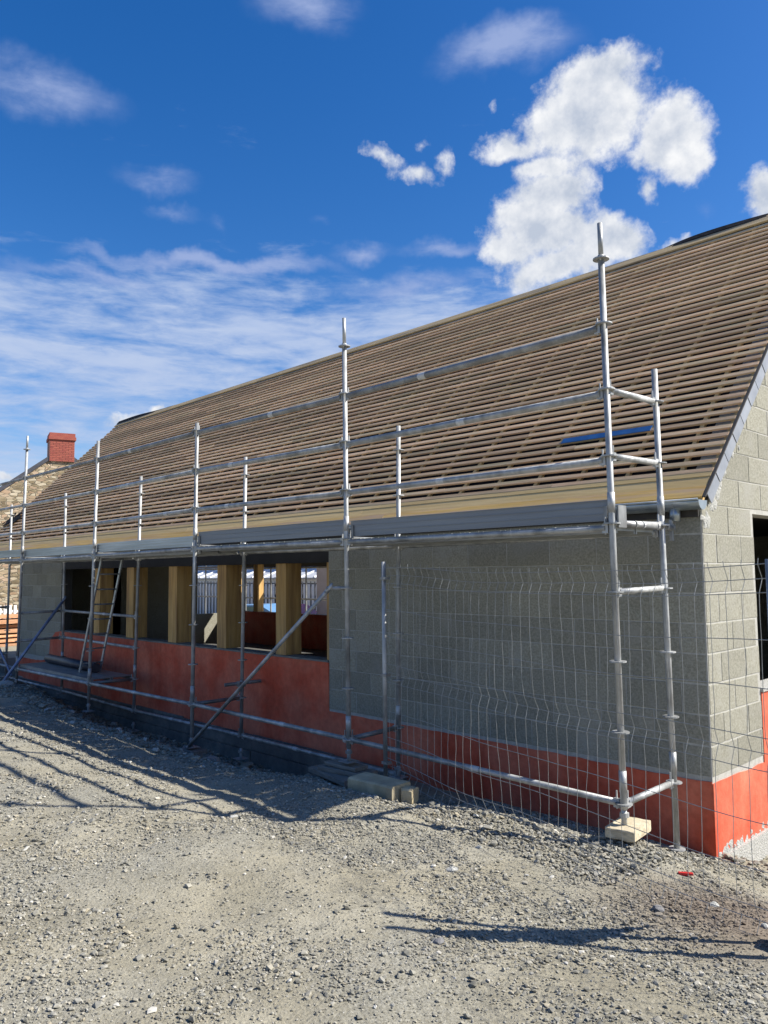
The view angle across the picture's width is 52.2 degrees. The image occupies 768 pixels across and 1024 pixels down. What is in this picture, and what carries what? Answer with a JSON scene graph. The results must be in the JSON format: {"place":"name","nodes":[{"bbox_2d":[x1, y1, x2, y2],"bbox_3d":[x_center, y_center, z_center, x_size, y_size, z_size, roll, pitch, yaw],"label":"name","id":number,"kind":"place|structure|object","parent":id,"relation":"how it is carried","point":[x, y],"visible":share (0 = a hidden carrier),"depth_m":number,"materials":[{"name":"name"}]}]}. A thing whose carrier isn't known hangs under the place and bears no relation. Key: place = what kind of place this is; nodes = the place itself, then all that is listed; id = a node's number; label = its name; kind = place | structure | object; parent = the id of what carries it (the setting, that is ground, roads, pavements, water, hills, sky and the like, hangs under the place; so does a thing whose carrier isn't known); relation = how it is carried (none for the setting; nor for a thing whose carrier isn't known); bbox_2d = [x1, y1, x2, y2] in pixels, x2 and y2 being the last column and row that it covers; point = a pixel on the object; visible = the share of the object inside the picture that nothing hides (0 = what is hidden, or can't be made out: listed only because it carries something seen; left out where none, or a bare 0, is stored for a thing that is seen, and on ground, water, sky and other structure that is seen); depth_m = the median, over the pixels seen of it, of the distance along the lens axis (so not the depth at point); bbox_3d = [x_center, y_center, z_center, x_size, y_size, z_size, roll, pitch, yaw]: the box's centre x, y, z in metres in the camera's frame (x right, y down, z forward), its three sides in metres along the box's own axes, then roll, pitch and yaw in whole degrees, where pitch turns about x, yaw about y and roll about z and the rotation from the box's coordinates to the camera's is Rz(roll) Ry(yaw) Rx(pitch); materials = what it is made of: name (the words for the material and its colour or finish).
{"place":"outdoors","nodes":[
{"label":"outdoors","id":0,"kind":"place"},
{"bbox_2d":[0,642,16,646],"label":"stacked board","id":1,"kind":"object","parent":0,"point":[9,644],"visible":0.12,"depth_m":26.03,"materials":[{"name":"brown wood"}]},
{"bbox_2d":[0,637,16,642],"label":"stacked board","id":2,"kind":"object","parent":1,"relation":"on","point":[10,639],"visible":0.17,"depth_m":26.01,"materials":[{"name":"brown wood"}]},
{"bbox_2d":[0,633,16,637],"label":"stacked board","id":3,"kind":"object","parent":2,"relation":"on","point":[2,635],"visible":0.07,"depth_m":26.00,"materials":[{"name":"brown wood"}]},
{"bbox_2d":[0,627,16,633],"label":"stacked board","id":4,"kind":"object","parent":3,"relation":"on","point":[13,629],"visible":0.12,"depth_m":25.98,"materials":[{"name":"brown wood"}]},
{"bbox_2d":[0,623,17,627],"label":"stacked board","id":5,"kind":"object","parent":4,"relation":"on","point":[10,625],"visible":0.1,"depth_m":26.12,"materials":[{"name":"brown wood"}]},
{"bbox_2d":[0,618,17,623],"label":"stacked board","id":6,"kind":"object","parent":5,"relation":"on","point":[11,620],"visible":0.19,"depth_m":25.96,"materials":[{"name":"brown wood"}]},
{"bbox_2d":[0,614,17,618],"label":"stacked board","id":7,"kind":"object","parent":6,"relation":"on","point":[10,616],"visible":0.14,"depth_m":26.12,"materials":[{"name":"brown wood"}]},
{"bbox_2d":[0,676,312,776],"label":"gravel","id":8,"kind":"structure","parent":0,"point":[92,719],"depth_m":11.28,"materials":[{"name":"grey gravel"}]},
{"bbox_2d":[0,646,767,1023],"bbox_3d":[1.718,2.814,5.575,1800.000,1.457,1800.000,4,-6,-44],"label":"ground","id":9,"kind":"structure","parent":0,"point":[256,900],"depth_m":4.09,"materials":[{"name":"grey gravel"}]},
{"bbox_2d":[0,680,14,685],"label":"stone","id":10,"kind":"object","parent":9,"relation":"on","point":[8,682],"visible":0.58,"depth_m":13.80,"materials":[{"name":"grey stone"}]},
{"bbox_2d":[0,605,17,618],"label":"picket fence","id":11,"kind":"object","parent":9,"relation":"on","point":[15,610],"visible":0.11,"depth_m":27.72,"materials":[{"name":"white wood"}]},
{"bbox_2d":[0,432,76,618],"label":"stone house","id":12,"kind":"structure","parent":9,"relation":"on","point":[60,450],"depth_m":29.43,"materials":[{"name":"rubble stone"},{"name":"red brick"},{"name":"dark slate"}]},
{"bbox_2d":[182,748,206,754],"bbox_3d":[-2.409,3.003,9.860,0.325,0.045,0.222,-4,-6,40],"label":"packing block","id":13,"kind":"object","parent":9,"relation":"on","point":[197,751],"depth_m":9.79,"materials":[{"name":"grey wood"}]},
{"bbox_2d":[206,756,220,761],"bbox_3d":[-2.226,3.200,10.089,0.226,0.112,0.197,-3,-5,26],"label":"stone","id":14,"kind":"object","parent":9,"relation":"on","point":[214,757],"visible":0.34,"depth_m":10.06,"materials":[{"name":"grey stone"}]},
{"bbox_2d":[0,698,441,855],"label":"gravel","id":15,"kind":"structure","parent":9,"relation":"on","point":[46,830],"depth_m":6.94,"materials":[{"name":"grey gravel"}]},
{"bbox_2d":[197,566,316,613],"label":"white shed","id":16,"kind":"structure","parent":9,"relation":"on","point":[211,575],"depth_m":48.02,"materials":[{"name":"white metal"}]},
{"bbox_2d":[198,581,316,613],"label":"bar fence","id":17,"kind":"object","parent":9,"relation":"on","point":[249,583],"visible":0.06,"depth_m":49.16,"materials":[{"name":"metal"}]},
{"bbox_2d":[247,603,275,611],"bbox_3d":[-5.245,4.294,30.177,4.040,1.500,1.800,-2,-5,17],"label":"parked car","id":18,"kind":"object","parent":9,"relation":"on","point":[266,607],"visible":0.03,"depth_m":29.35,"materials":[{"name":"blue paint"}]},
{"bbox_2d":[198,566,326,612],"bbox_3d":[-3.152,2.152,24.608,0.550,5.100,10.000,4,-6,-44],"label":"scaffold","id":19,"kind":"object","parent":9,"relation":"on","point":[205,568],"visible":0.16,"depth_m":24.88,"materials":[{"name":"metal"}]},
{"bbox_2d":[301,604,316,613],"bbox_3d":[-4.494,4.614,32.837,4.040,1.500,1.800,-4,-5,34],"label":"parked car","id":20,"kind":"object","parent":9,"relation":"on","point":[308,607],"visible":0.02,"depth_m":32.55,"materials":[{"name":"red paint"}]},
{"bbox_2d":[317,566,326,614],"bbox_3d":[-0.101,3.682,30.903,2.600,3.570,5.100,4,-6,-44],"label":"beige cabin","id":21,"kind":"object","parent":9,"relation":"on","point":[321,586],"depth_m":31.64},
{"bbox_2d":[308,764,348,786],"bbox_3d":[-0.470,2.619,7.825,0.265,0.058,0.725,2,-5,-34],"label":"plank","id":22,"kind":"object","parent":9,"relation":"on","point":[341,780],"visible":0.47,"depth_m":7.69,"materials":[{"name":"wood"}]},
{"bbox_2d":[318,764,377,776],"bbox_3d":[-0.365,2.565,7.791,0.605,0.049,0.225,-4,-6,39],"label":"plank","id":23,"kind":"object","parent":22,"relation":"on","point":[329,769],"visible":0.5,"depth_m":7.72,"materials":[{"name":"wood"}]},
{"bbox_2d":[324,759,367,771],"bbox_3d":[-0.379,2.524,7.823,0.445,0.041,0.185,-5,-6,43],"label":"plank","id":24,"kind":"object","parent":23,"relation":"on","point":[352,767],"visible":0.89,"depth_m":7.75,"materials":[{"name":"wood"}]},
{"bbox_2d":[0,222,685,851],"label":"scaffold","id":25,"kind":"object","parent":9,"relation":"on","point":[614,526],"visible":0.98,"depth_m":7.92,"materials":[{"name":"metal"}]},
{"bbox_2d":[44,654,100,672],"bbox_3d":[-5.490,2.648,13.784,0.187,0.169,2.263,3,-6,-42],"label":"sheet roll","id":26,"kind":"object","parent":25,"relation":"on","point":[64,661],"visible":0.99,"depth_m":13.66,"materials":[{"name":"black plastic"}]},
{"bbox_2d":[78,558,123,672],"bbox_3d":[-4.649,1.663,12.900,0.372,1.978,0.844,4,-6,-44],"label":"ladder","id":27,"kind":"object","parent":25,"relation":"on","point":[111,612],"visible":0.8,"depth_m":12.90,"materials":[{"name":"metal"}]},
{"bbox_2d":[0,213,767,860],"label":"house under construction","id":28,"kind":"structure","parent":9,"relation":"on","point":[688,317],"depth_m":9.02,"materials":[{"name":"concrete"}]},
{"bbox_2d":[561,425,652,443],"bbox_3d":[2.228,-0.778,7.915,0.061,0.061,1.000,4,-6,-44],"label":"blue strip","id":29,"kind":"object","parent":28,"relation":"on","point":[614,433],"visible":0.93,"depth_m":7.90,"materials":[{"name":"blue plastic"}]},
{"bbox_2d":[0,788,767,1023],"bbox_3d":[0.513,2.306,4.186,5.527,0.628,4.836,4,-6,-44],"label":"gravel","id":30,"kind":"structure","parent":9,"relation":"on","point":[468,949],"depth_m":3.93,"materials":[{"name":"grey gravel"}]},
{"bbox_2d":[0,716,767,1023],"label":"grit","id":31,"kind":"object","parent":9,"relation":"on","point":[392,1004],"visible":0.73,"depth_m":4.29,"materials":[{"name":"gravel"}]},
{"bbox_2d":[401,785,418,803],"bbox_3d":[0.212,2.329,6.454,0.106,0.126,0.125,-3,-5,29],"label":"beam stub","id":32,"kind":"object","parent":9,"relation":"on","point":[409,794],"visible":0.93,"depth_m":6.41,"materials":[{"name":"stone"}]},
{"bbox_2d":[433,937,443,944],"bbox_3d":[0.264,2.054,3.750,0.053,0.035,0.064,-2,-5,16],"label":"stone","id":33,"kind":"object","parent":9,"relation":"on","point":[439,941],"visible":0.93,"depth_m":3.73,"materials":[{"name":"stone"}]},
{"bbox_2d":[446,866,457,871],"bbox_3d":[0.422,2.218,4.866,0.068,0.029,0.060,-5,-6,43],"label":"stone","id":34,"kind":"object","parent":9,"relation":"on","point":[451,869],"visible":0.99,"depth_m":4.86,"materials":[{"name":"white stone"}]},
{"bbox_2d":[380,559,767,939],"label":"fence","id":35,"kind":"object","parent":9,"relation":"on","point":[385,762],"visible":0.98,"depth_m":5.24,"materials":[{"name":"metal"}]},
{"bbox_2d":[605,817,650,842],"bbox_3d":[1.755,2.277,5.637,0.216,0.077,0.346,-4,-6,37],"label":"packing block","id":36,"kind":"object","parent":9,"relation":"on","point":[613,830],"depth_m":5.55,"materials":[{"name":"beige wood"}]},
{"bbox_2d":[652,904,664,912],"bbox_3d":[1.512,2.187,4.313,0.056,0.039,0.063,0,-5,-13],"label":"stone","id":37,"kind":"object","parent":9,"relation":"on","point":[658,908],"visible":0.9,"depth_m":4.30,"materials":[{"name":"stone"}]},
{"bbox_2d":[678,871,693,875],"bbox_3d":[1.996,2.389,5.184,0.095,0.021,0.033,-2,-5,17],"label":"red scrap","id":38,"kind":"object","parent":9,"relation":"on","point":[685,873],"visible":1,"depth_m":5.17,"materials":[{"name":"plastic"}]},
{"bbox_2d":[710,901,718,906],"bbox_3d":[1.905,2.262,4.520,0.052,0.029,0.074,-2,-5,19],"label":"stone","id":39,"kind":"object","parent":9,"relation":"on","point":[714,903],"visible":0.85,"depth_m":4.51,"materials":[{"name":"white stone"}]},
{"bbox_2d":[693,853,767,878],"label":"gravel","id":40,"kind":"structure","parent":9,"relation":"on","point":[741,860],"depth_m":5.99,"materials":[{"name":"grey gravel"}]},
{"bbox_2d":[761,923,767,928],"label":"stone","id":41,"kind":"object","parent":9,"relation":"on","point":[764,925],"visible":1,"depth_m":4.18,"materials":[{"name":"white stone"}]},
{"bbox_2d":[0,0,767,486],"label":"sky","id":42,"kind":"structure","parent":0,"point":[197,197],"materials":[{"name":"blue"}]},
{"bbox_2d":[278,776,729,886],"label":"gravel","id":43,"kind":"structure","parent":0,"point":[593,834],"depth_m":5.72,"materials":[{"name":"grey gravel"}]},
{"bbox_2d":[348,772,410,801],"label":"timber beam","id":44,"kind":"structure","parent":43,"relation":"on","point":[385,787],"depth_m":6.55,"materials":[{"name":"wood"}]}
]}

